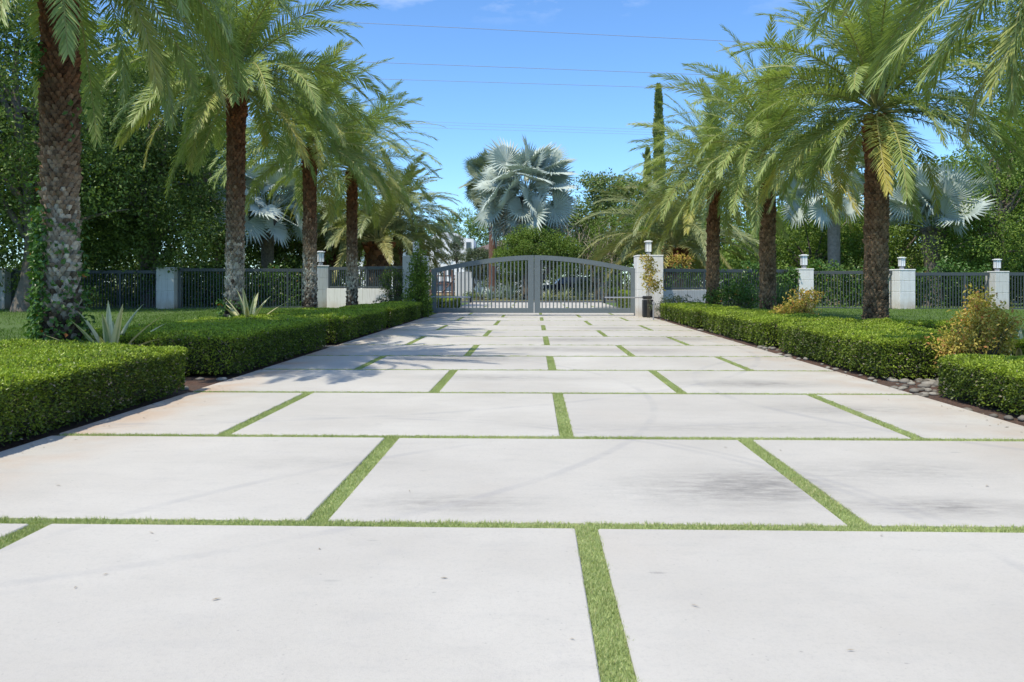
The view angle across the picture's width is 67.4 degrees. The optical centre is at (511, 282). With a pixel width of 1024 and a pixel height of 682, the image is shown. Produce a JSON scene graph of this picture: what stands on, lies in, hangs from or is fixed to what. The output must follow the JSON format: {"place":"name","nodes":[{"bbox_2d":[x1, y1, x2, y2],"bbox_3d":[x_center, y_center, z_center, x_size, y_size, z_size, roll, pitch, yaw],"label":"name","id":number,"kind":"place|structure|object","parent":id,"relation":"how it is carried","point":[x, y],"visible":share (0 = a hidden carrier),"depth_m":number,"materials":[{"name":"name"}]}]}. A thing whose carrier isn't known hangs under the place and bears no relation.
{"place":"outdoors","nodes":[
{"label":"outdoors","id":0,"kind":"place"},
{"bbox_2d":[455,272,471,298],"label":"neighbour pillar","id":1,"kind":"structure","parent":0,"point":[459,282],"depth_m":66.45,"materials":[{"name":"paint"}]},
{"bbox_2d":[0,0,1022,283],"label":"sky","id":2,"kind":"structure","parent":0,"point":[575,105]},
{"bbox_2d":[0,302,1023,681],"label":"driveway","id":3,"kind":"structure","parent":0,"point":[372,604],"depth_m":4.41,"materials":[{"name":"concrete"}]},
{"bbox_2d":[430,255,533,312],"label":"driveway gate","id":4,"kind":"structure","parent":3,"relation":"on","point":[530,259],"depth_m":32.62,"materials":[{"name":"metal"}]},
{"bbox_2d":[603,296,652,316],"bbox_3d":[4.740,0.968,31.323,2.000,0.865,0.360,0,0,2],"label":"gate opener","id":5,"kind":"object","parent":3,"relation":"on","point":[645,303],"visible":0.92,"depth_m":31.14,"materials":[{"name":"black paint"}]},
{"bbox_2d":[0,315,1023,531],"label":"mulch bed","id":6,"kind":"object","parent":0,"point":[192,383],"visible":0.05,"depth_m":10.46,"materials":[{"name":"brown soil"}]},
{"bbox_2d":[0,338,119,347],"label":"hedge","id":7,"kind":"object","parent":6,"relation":"on","point":[16,342],"visible":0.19,"depth_m":10.81,"materials":[{"name":"green plant"}]},
{"bbox_2d":[0,341,188,445],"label":"hedge","id":8,"kind":"object","parent":6,"relation":"on","point":[47,386],"visible":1,"depth_m":7.91,"materials":[{"name":"green plant"}]},
{"bbox_2d":[46,302,165,345],"bbox_3d":[-5.829,0.753,11.379,1.648,0.975,1.387,0,0,0],"label":"striped plant","id":9,"kind":"object","parent":6,"relation":"on","point":[111,332],"visible":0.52,"depth_m":11.21,"materials":[{"name":"green plant"}]},
{"bbox_2d":[0,0,304,342],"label":"date palm","id":10,"kind":"object","parent":6,"relation":"on","point":[64,29],"visible":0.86,"depth_m":11.42,"materials":[{"name":"green plant"}]},
{"bbox_2d":[21,38,96,340],"bbox_3d":[-6.755,-1.152,11.429,1.035,4.851,0.955,0,0,0],"label":"ivy","id":11,"kind":"object","parent":10,"relation":"attached to","point":[35,246],"visible":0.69,"depth_m":11.22,"materials":[{"name":"green plant"}]},
{"bbox_2d":[81,316,329,375],"bbox_3d":[-5.430,1.053,14.095,2.908,0.726,5.424,0,0,2],"label":"hedge","id":12,"kind":"object","parent":6,"relation":"on","point":[218,345],"visible":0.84,"depth_m":12.37,"materials":[{"name":"green plant"}]},
{"bbox_2d":[81,0,391,316],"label":"date palm","id":13,"kind":"object","parent":6,"relation":"on","point":[249,24],"visible":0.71,"depth_m":18.79,"materials":[{"name":"green plant"}]},
{"bbox_2d":[224,287,290,316],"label":"striped plant","id":14,"kind":"object","parent":6,"relation":"on","point":[245,307],"visible":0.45,"depth_m":18.16,"materials":[{"name":"green plant"}]},
{"bbox_2d":[182,26,422,307],"bbox_3d":[-6.636,-3.489,25.103,7.511,9.508,7.258,0,0,0],"label":"date palm","id":15,"kind":"object","parent":6,"relation":"on","point":[308,200],"visible":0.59,"depth_m":25.09,"materials":[{"name":"green plant"}]},
{"bbox_2d":[231,307,386,342],"bbox_3d":[-5.146,1.061,20.412,2.731,0.722,5.861,0,0,2],"label":"hedge","id":16,"kind":"object","parent":6,"relation":"on","point":[348,323],"visible":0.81,"depth_m":19.36,"materials":[{"name":"green plant"}]},
{"bbox_2d":[252,78,448,305],"bbox_3d":[-6.289,-3.341,30.159,7.617,9.265,7.685,0,0,0],"label":"date palm","id":17,"kind":"object","parent":6,"relation":"on","point":[351,188],"visible":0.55,"depth_m":29.83,"materials":[{"name":"green plant"}]},
{"bbox_2d":[327,288,402,307],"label":"wall","id":18,"kind":"structure","parent":6,"relation":"on","point":[336,297],"depth_m":34.65,"materials":[{"name":"paint"}]},
{"bbox_2d":[328,266,402,288],"bbox_3d":[-6.585,-0.234,34.575,4.579,0.992,0.078,0,0,31],"label":"metal fence","id":19,"kind":"object","parent":18,"relation":"on","point":[366,275],"visible":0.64,"depth_m":34.59,"materials":[{"name":"metal"}]},
{"bbox_2d":[339,303,410,327],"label":"hedge","id":20,"kind":"object","parent":6,"relation":"on","point":[398,313],"visible":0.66,"depth_m":25.13,"materials":[{"name":"green plant"}]},
{"bbox_2d":[378,263,408,300],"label":"dark bush","id":21,"kind":"object","parent":6,"relation":"on","point":[399,293],"visible":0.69,"depth_m":32.93,"materials":[{"name":"green plant"}]},
{"bbox_2d":[372,301,423,320],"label":"hedge","id":22,"kind":"object","parent":6,"relation":"on","point":[416,309],"visible":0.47,"depth_m":29.09,"materials":[{"name":"green plant"}]},
{"bbox_2d":[402,256,428,301],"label":"gate pillar","id":23,"kind":"structure","parent":6,"relation":"on","point":[406,260],"depth_m":32.81,"materials":[{"name":"paint"}]},
{"bbox_2d":[401,239,435,317],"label":"conical shrub","id":24,"kind":"object","parent":6,"relation":"on","point":[420,287],"visible":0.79,"depth_m":30.86,"materials":[{"name":"green plant"}]},
{"bbox_2d":[1,331,1023,681],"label":"turf backing","id":25,"kind":"object","parent":6,"relation":"on","point":[607,583],"visible":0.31,"depth_m":4.43,"materials":[{"name":"green plant"}]},
{"bbox_2d":[0,302,1023,681],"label":"turf strips","id":26,"kind":"object","parent":25,"relation":"on","point":[582,534],"visible":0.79,"depth_m":4.57,"materials":[{"name":"green plant"}]},
{"bbox_2d":[179,319,1023,421],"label":"river stones","id":27,"kind":"object","parent":6,"relation":"on","point":[925,385],"visible":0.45,"depth_m":10.62,"materials":[{"name":"grey stone"}]},
{"bbox_2d":[633,255,663,317],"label":"gate pillar","id":28,"kind":"structure","parent":6,"relation":"on","point":[639,292],"depth_m":31.77,"materials":[{"name":"paint"}]},
{"bbox_2d":[534,255,634,312],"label":"driveway gate","id":29,"kind":"structure","parent":28,"relation":"attached to","point":[537,308],"depth_m":32.50,"materials":[{"name":"metal"}]},
{"bbox_2d":[639,254,665,317],"bbox_3d":[5.587,0.130,30.593,1.074,2.642,0.741,0,0,0],"label":"croton sapling","id":30,"kind":"object","parent":6,"relation":"on","point":[651,269],"visible":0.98,"depth_m":30.54,"materials":[{"name":"yellow plant"}]},
{"bbox_2d":[663,290,705,302],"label":"wall","id":31,"kind":"structure","parent":6,"relation":"on","point":[695,294],"depth_m":33.16,"materials":[{"name":"paint"}]},
{"bbox_2d":[663,269,706,289],"bbox_3d":[7.598,-0.148,33.300,2.850,0.904,0.075,0,0,-29],"label":"metal fence","id":32,"kind":"object","parent":31,"relation":"on","point":[686,271],"visible":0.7,"depth_m":33.20,"materials":[{"name":"metal"}]},
{"bbox_2d":[659,302,745,328],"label":"hedge","id":33,"kind":"object","parent":6,"relation":"on","point":[689,313],"visible":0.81,"depth_m":25.78,"materials":[{"name":"green plant"}]},
{"bbox_2d":[619,70,821,303],"bbox_3d":[7.397,-3.053,27.848,6.947,9.003,7.581,0,0,0],"label":"date palm","id":34,"kind":"object","parent":6,"relation":"on","point":[713,230],"visible":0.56,"depth_m":27.76,"materials":[{"name":"green plant"}]},
{"bbox_2d":[702,273,758,308],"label":"leafy bush","id":35,"kind":"object","parent":6,"relation":"on","point":[726,292],"visible":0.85,"depth_m":27.38,"materials":[{"name":"green plant"}]},
{"bbox_2d":[640,8,907,309],"bbox_3d":[7.616,-3.228,22.881,6.980,9.180,7.441,0,0,-18],"label":"date palm","id":36,"kind":"object","parent":6,"relation":"on","point":[765,224],"visible":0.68,"depth_m":22.65,"materials":[{"name":"green plant"}]},
{"bbox_2d":[701,308,855,346],"bbox_3d":[6.559,1.074,19.726,2.191,0.694,6.349,0,0,2],"label":"hedge","id":37,"kind":"object","parent":6,"relation":"on","point":[759,326],"visible":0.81,"depth_m":18.25,"materials":[{"name":"green plant"}]},
{"bbox_2d":[769,286,825,314],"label":"golden shrub","id":38,"kind":"object","parent":6,"relation":"on","point":[803,304],"visible":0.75,"depth_m":19.93,"materials":[{"name":"yellow plant"}]},
{"bbox_2d":[709,0,1023,318],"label":"date palm","id":39,"kind":"object","parent":6,"relation":"on","point":[883,132],"visible":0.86,"depth_m":16.73,"materials":[{"name":"green plant"}]},
{"bbox_2d":[777,320,1023,378],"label":"hedge","id":40,"kind":"object","parent":6,"relation":"on","point":[892,350],"visible":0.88,"depth_m":12.01,"materials":[{"name":"green plant"}]},
{"bbox_2d":[804,0,1023,144],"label":"date palm","id":41,"kind":"object","parent":6,"relation":"on","point":[1010,49],"visible":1,"depth_m":10.10,"materials":[{"name":"green plant"}]},
{"bbox_2d":[923,282,1023,367],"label":"golden shrub","id":42,"kind":"object","parent":6,"relation":"on","point":[979,329],"visible":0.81,"depth_m":10.53,"materials":[{"name":"yellow plant"}]},
{"bbox_2d":[937,353,1023,414],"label":"hedge","id":43,"kind":"object","parent":6,"relation":"on","point":[995,380],"visible":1,"depth_m":8.70,"materials":[{"name":"green plant"}]},
{"bbox_2d":[0,303,1023,340],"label":"lawn","id":44,"kind":"structure","parent":0,"point":[7,326],"depth_m":28.07,"materials":[{"name":"plant"}]},
{"bbox_2d":[0,268,17,308],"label":"fence pillar","id":45,"kind":"structure","parent":44,"relation":"on","point":[5,301],"depth_m":33.24,"materials":[{"name":"paint"}]},
{"bbox_2d":[0,39,41,287],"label":"broadleaf tree","id":46,"kind":"object","parent":44,"relation":"on","point":[5,251],"visible":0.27,"depth_m":30.67,"materials":[{"name":"green plant"}]},
{"bbox_2d":[0,273,104,310],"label":"dark shrub","id":47,"kind":"object","parent":44,"relation":"on","point":[16,280],"visible":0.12,"depth_m":31.45,"materials":[{"name":"green plant"}]},
{"bbox_2d":[11,270,155,308],"bbox_3d":[-18.745,0.327,33.800,6.330,1.754,0.075,0,0,-4],"label":"metal fence","id":48,"kind":"object","parent":44,"relation":"on","point":[111,272],"visible":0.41,"depth_m":33.88,"materials":[{"name":"metal"}]},
{"bbox_2d":[16,263,154,307],"bbox_3d":[-19.103,0.171,34.892,6.714,2.188,1.119,0,0,0],"label":"fence vine","id":49,"kind":"object","parent":44,"relation":"on","point":[118,286],"visible":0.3,"depth_m":34.86,"materials":[{"name":"green plant"}]},
{"bbox_2d":[0,0,177,311],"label":"broadleaf tree","id":50,"kind":"object","parent":44,"relation":"on","point":[20,158],"visible":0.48,"depth_m":30.12,"materials":[{"name":"green plant"}]},
{"bbox_2d":[89,259,141,305],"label":"understory bush","id":51,"kind":"object","parent":44,"relation":"on","point":[122,290],"visible":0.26,"depth_m":37.78,"materials":[{"name":"green plant"}]},
{"bbox_2d":[0,45,257,301],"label":"broadleaf tree","id":52,"kind":"object","parent":44,"relation":"on","point":[11,249],"visible":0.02,"depth_m":45.02,"materials":[{"name":"green plant"}]},
{"bbox_2d":[22,36,248,307],"bbox_3d":[-16.979,-4.957,34.582,9.288,12.522,7.916,0,0,-37],"label":"broadleaf tree","id":53,"kind":"object","parent":44,"relation":"on","point":[146,242],"visible":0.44,"depth_m":34.04,"materials":[{"name":"green plant"}]},
{"bbox_2d":[156,267,179,308],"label":"fence pillar","id":54,"kind":"structure","parent":44,"relation":"on","point":[166,290],"depth_m":33.61,"materials":[{"name":"paint"}]},
{"bbox_2d":[100,38,302,303],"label":"broadleaf tree","id":55,"kind":"object","parent":44,"relation":"on","point":[247,250],"visible":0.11,"depth_m":41.66,"materials":[{"name":"green plant"}]},
{"bbox_2d":[181,263,251,305],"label":"understory bush","id":56,"kind":"object","parent":44,"relation":"on","point":[206,288],"visible":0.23,"depth_m":38.23,"materials":[{"name":"green plant"}]},
{"bbox_2d":[178,268,302,308],"bbox_3d":[-12.078,0.277,34.950,5.740,1.854,0.075,0,0,-19],"label":"metal fence","id":57,"kind":"object","parent":44,"relation":"on","point":[249,270],"visible":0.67,"depth_m":34.93,"materials":[{"name":"metal"}]},
{"bbox_2d":[181,262,300,307],"bbox_3d":[-12.531,0.128,35.782,5.836,2.235,1.232,0,0,-11],"label":"fence vine","id":58,"kind":"object","parent":44,"relation":"on","point":[269,279],"visible":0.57,"depth_m":35.81,"materials":[{"name":"green plant"}]},
{"bbox_2d":[221,266,277,305],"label":"understory bush","id":59,"kind":"object","parent":44,"relation":"on","point":[259,290],"visible":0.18,"depth_m":38.72,"materials":[{"name":"green plant"}]},
{"bbox_2d":[209,159,324,304],"bbox_3d":[-12.649,-2.652,39.517,6.056,7.704,6.693,0,0,0],"label":"fan palm","id":60,"kind":"object","parent":44,"relation":"on","point":[267,220],"visible":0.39,"depth_m":38.58,"materials":[{"name":"grey plant"}]},
{"bbox_2d":[260,253,302,304],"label":"understory bush","id":61,"kind":"object","parent":44,"relation":"on","point":[295,267],"visible":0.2,"depth_m":39.84,"materials":[{"name":"green plant"}]},
{"bbox_2d":[244,191,365,294],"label":"broadleaf tree","id":62,"kind":"object","parent":44,"relation":"on","point":[297,251],"visible":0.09,"depth_m":45.88,"materials":[{"name":"green plant"}]},
{"bbox_2d":[317,265,328,307],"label":"fence pillar","id":63,"kind":"structure","parent":44,"relation":"on","point":[322,277],"depth_m":35.73,"materials":[{"name":"paint"}]},
{"bbox_2d":[270,183,389,285],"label":"broadleaf tree","id":64,"kind":"object","parent":44,"relation":"on","point":[329,234],"visible":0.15,"depth_m":42.97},
{"bbox_2d":[289,167,463,288],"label":"stout date palm","id":65,"kind":"object","parent":44,"relation":"on","point":[379,252],"visible":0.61,"depth_m":41.37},
{"bbox_2d":[343,146,462,288],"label":"stout date palm","id":66,"kind":"object","parent":44,"relation":"on","point":[413,168],"visible":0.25,"depth_m":45.03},
{"bbox_2d":[575,152,777,289],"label":"stout date palm","id":67,"kind":"object","parent":44,"relation":"on","point":[676,244],"visible":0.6,"depth_m":41.52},
{"bbox_2d":[663,251,695,289],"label":"orange bush","id":68,"kind":"object","parent":44,"relation":"on","point":[680,258],"visible":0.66,"depth_m":37.95,"materials":[{"name":"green plant"}]},
{"bbox_2d":[719,269,795,307],"bbox_3d":[10.948,0.302,34.600,4.335,1.804,0.075,0,0,-16],"label":"metal fence","id":69,"kind":"object","parent":44,"relation":"on","point":[748,271],"visible":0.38,"depth_m":34.49,"materials":[{"name":"metal"}]},
{"bbox_2d":[719,259,799,306],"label":"fence vine","id":70,"kind":"object","parent":69,"relation":"attached to","point":[793,272],"visible":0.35,"depth_m":34.70,"materials":[{"name":"green plant"}]},
{"bbox_2d":[741,278,804,307],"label":"spiky plant","id":71,"kind":"object","parent":44,"relation":"on","point":[785,296],"visible":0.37,"depth_m":24.36,"materials":[{"name":"green plant"}]},
{"bbox_2d":[794,269,813,305],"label":"fence pillar","id":72,"kind":"structure","parent":44,"relation":"on","point":[806,279],"depth_m":34.87,"materials":[{"name":"paint"}]},
{"bbox_2d":[721,202,916,298],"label":"broadleaf tree","id":73,"kind":"object","parent":44,"relation":"on","point":[791,258],"visible":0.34,"depth_m":44.18,"materials":[{"name":"green plant"}]},
{"bbox_2d":[777,124,864,304],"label":"fan palm","id":74,"kind":"object","parent":44,"relation":"on","point":[833,231],"visible":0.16,"depth_m":40.70,"materials":[{"name":"grey plant"}]},
{"bbox_2d":[815,257,863,305],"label":"understory bush","id":75,"kind":"object","parent":44,"relation":"on","point":[848,268],"visible":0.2,"depth_m":38.93,"materials":[{"name":"green plant"}]},
{"bbox_2d":[814,271,891,308],"bbox_3d":[15.214,0.337,34.450,3.308,1.734,0.075,0,0,25],"label":"metal fence","id":76,"kind":"object","parent":44,"relation":"on","point":[840,273],"visible":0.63,"depth_m":34.62,"materials":[{"name":"metal"}]},
{"bbox_2d":[810,258,894,307],"bbox_3d":[15.287,-0.006,34.692,3.646,2.512,1.073,0,0,20],"label":"fence vine","id":77,"kind":"object","parent":76,"relation":"attached to","point":[858,288],"visible":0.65,"depth_m":34.84,"materials":[{"name":"green plant"}]},
{"bbox_2d":[888,269,915,308],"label":"fence pillar","id":78,"kind":"structure","parent":44,"relation":"on","point":[902,288],"depth_m":33.35,"materials":[{"name":"paint"}]},
{"bbox_2d":[841,155,967,270],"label":"broadleaf tree","id":79,"kind":"object","parent":44,"relation":"on","point":[910,240],"visible":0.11,"depth_m":46.30,"materials":[{"name":"green plant"}]},
{"bbox_2d":[851,317,984,329],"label":"hedge","id":80,"kind":"object","parent":44,"relation":"on","point":[934,324],"visible":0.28,"depth_m":16.15,"materials":[{"name":"green plant"}]},
{"bbox_2d":[889,161,999,305],"bbox_3d":[20.730,-2.501,37.844,5.852,7.401,5.679,0,0,14],"label":"fan palm","id":81,"kind":"object","parent":44,"relation":"on","point":[951,202],"visible":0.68,"depth_m":37.03,"materials":[{"name":"grey plant"}]},
{"bbox_2d":[915,272,989,308],"bbox_3d":[19.188,0.377,33.650,3.393,1.654,0.077,0,0,2],"label":"metal fence","id":82,"kind":"object","parent":44,"relation":"on","point":[955,274],"visible":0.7,"depth_m":33.64,"materials":[{"name":"metal"}]},
{"bbox_2d":[915,256,989,307],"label":"fence vine","id":83,"kind":"object","parent":82,"relation":"attached to","point":[945,265],"visible":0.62,"depth_m":34.12,"materials":[{"name":"green plant"}]},
{"bbox_2d":[912,90,1023,280],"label":"broadleaf tree","id":84,"kind":"object","parent":44,"relation":"on","point":[999,226],"visible":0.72,"depth_m":37.09,"materials":[{"name":"green plant"}]},
{"bbox_2d":[937,0,1023,289],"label":"broadleaf tree","id":85,"kind":"object","parent":44,"relation":"on","point":[979,56],"visible":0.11,"depth_m":40.17,"materials":[{"name":"green plant"}]},
{"bbox_2d":[986,271,1009,308],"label":"fence pillar","id":86,"kind":"structure","parent":44,"relation":"on","point":[998,281],"depth_m":33.30,"materials":[{"name":"paint"}]},
{"bbox_2d":[1008,272,1023,308],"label":"metal fence","id":87,"kind":"object","parent":44,"relation":"on","point":[1015,274],"visible":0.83,"depth_m":33.58,"materials":[{"name":"metal"}]},
{"bbox_2d":[105,10,978,53],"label":"power line","id":88,"kind":"object","parent":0,"point":[557,32],"visible":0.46,"depth_m":54.99,"materials":[{"name":"metal"}]},
{"bbox_2d":[95,283,1022,300],"bbox_3d":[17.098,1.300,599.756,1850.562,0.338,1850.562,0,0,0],"label":"ground","id":89,"kind":"structure","parent":0,"point":[520,299],"depth_m":66.53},
{"bbox_2d":[345,232,548,291],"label":"house","id":90,"kind":"structure","parent":89,"relation":"on","point":[470,243],"depth_m":112.00,"materials":[{"name":"white paint"}]},
{"bbox_2d":[414,207,488,247],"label":"leafy tree","id":91,"kind":"object","parent":89,"relation":"on","point":[472,229],"visible":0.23,"depth_m":127.26,"materials":[{"name":"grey plant"}]},
{"bbox_2d":[449,234,464,271],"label":"clipped tree","id":92,"kind":"object","parent":89,"relation":"on","point":[455,247],"visible":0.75,"depth_m":79.79,"materials":[{"name":"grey plant"}]},
{"bbox_2d":[457,246,498,297],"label":"grey green tree","id":93,"kind":"object","parent":89,"relation":"on","point":[470,253],"visible":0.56,"depth_m":73.40,"materials":[{"name":"green plant"}]},
{"bbox_2d":[459,147,521,297],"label":"green fan palm","id":94,"kind":"object","parent":89,"relation":"on","point":[473,165],"visible":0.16,"depth_m":71.60,"materials":[{"name":"green plant"}]},
{"bbox_2d":[477,238,565,296],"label":"leafy tree","id":95,"kind":"object","parent":89,"relation":"on","point":[502,245],"visible":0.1,"depth_m":77.31,"materials":[{"name":"green plant"}]},
{"bbox_2d":[470,134,580,298],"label":"fan palm","id":96,"kind":"object","parent":89,"relation":"on","point":[528,206],"visible":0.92,"depth_m":65.41,"materials":[{"name":"grey plant"}]},
{"bbox_2d":[490,223,584,299],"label":"round tree","id":97,"kind":"object","parent":89,"relation":"on","point":[556,246],"visible":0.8,"depth_m":63.20,"materials":[{"name":"green plant"}]},
{"bbox_2d":[543,277,592,295],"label":"suv car","id":98,"kind":"object","parent":89,"relation":"on","point":[566,282],"visible":0.3,"depth_m":75.11,"materials":[{"name":"paint"}]},
{"bbox_2d":[537,216,643,299],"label":"leafy tree","id":99,"kind":"object","parent":89,"relation":"on","point":[587,254],"visible":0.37,"depth_m":64.93,"materials":[{"name":"green plant"}]},
{"bbox_2d":[569,206,656,299],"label":"leafy tree","id":100,"kind":"object","parent":89,"relation":"on","point":[629,262],"visible":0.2,"depth_m":65.46,"materials":[{"name":"green plant"}]},
{"bbox_2d":[600,270,629,299],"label":"dark shrub","id":101,"kind":"object","parent":89,"relation":"on","point":[611,287],"visible":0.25,"depth_m":63.40,"materials":[{"name":"green plant"}]},
{"bbox_2d":[540,168,693,294],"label":"vine covered tree","id":102,"kind":"object","parent":89,"relation":"on","point":[596,182],"visible":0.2,"depth_m":82.71,"materials":[{"name":"green plant"}]},
{"bbox_2d":[651,82,665,229],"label":"cypress tree","id":103,"kind":"object","parent":89,"relation":"on","point":[658,107],"visible":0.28,"depth_m":65.76,"materials":[{"name":"green plant"}]},
{"bbox_2d":[628,190,757,296],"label":"leafy tree","id":104,"kind":"object","parent":89,"relation":"on","point":[735,224],"visible":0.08,"depth_m":63.11,"materials":[{"name":"green plant"}]},
{"bbox_2d":[462,301,1016,302],"bbox_3d":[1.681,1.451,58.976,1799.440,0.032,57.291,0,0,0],"label":"road","id":105,"kind":"structure","parent":0,"point":[563,301],"depth_m":59.42,"materials":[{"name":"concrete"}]},
{"bbox_2d":[719,194,859,300],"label":"broadleaf tree","id":106,"kind":"object","parent":105,"relation":"on","point":[725,254],"visible":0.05,"depth_m":57.16,"materials":[{"name":"green plant"}]},
{"bbox_2d":[857,127,1023,298],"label":"broadleaf tree","id":107,"kind":"object","parent":105,"relation":"on","point":[965,223],"visible":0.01,"depth_m":54.84,"materials":[{"name":"green plant"}]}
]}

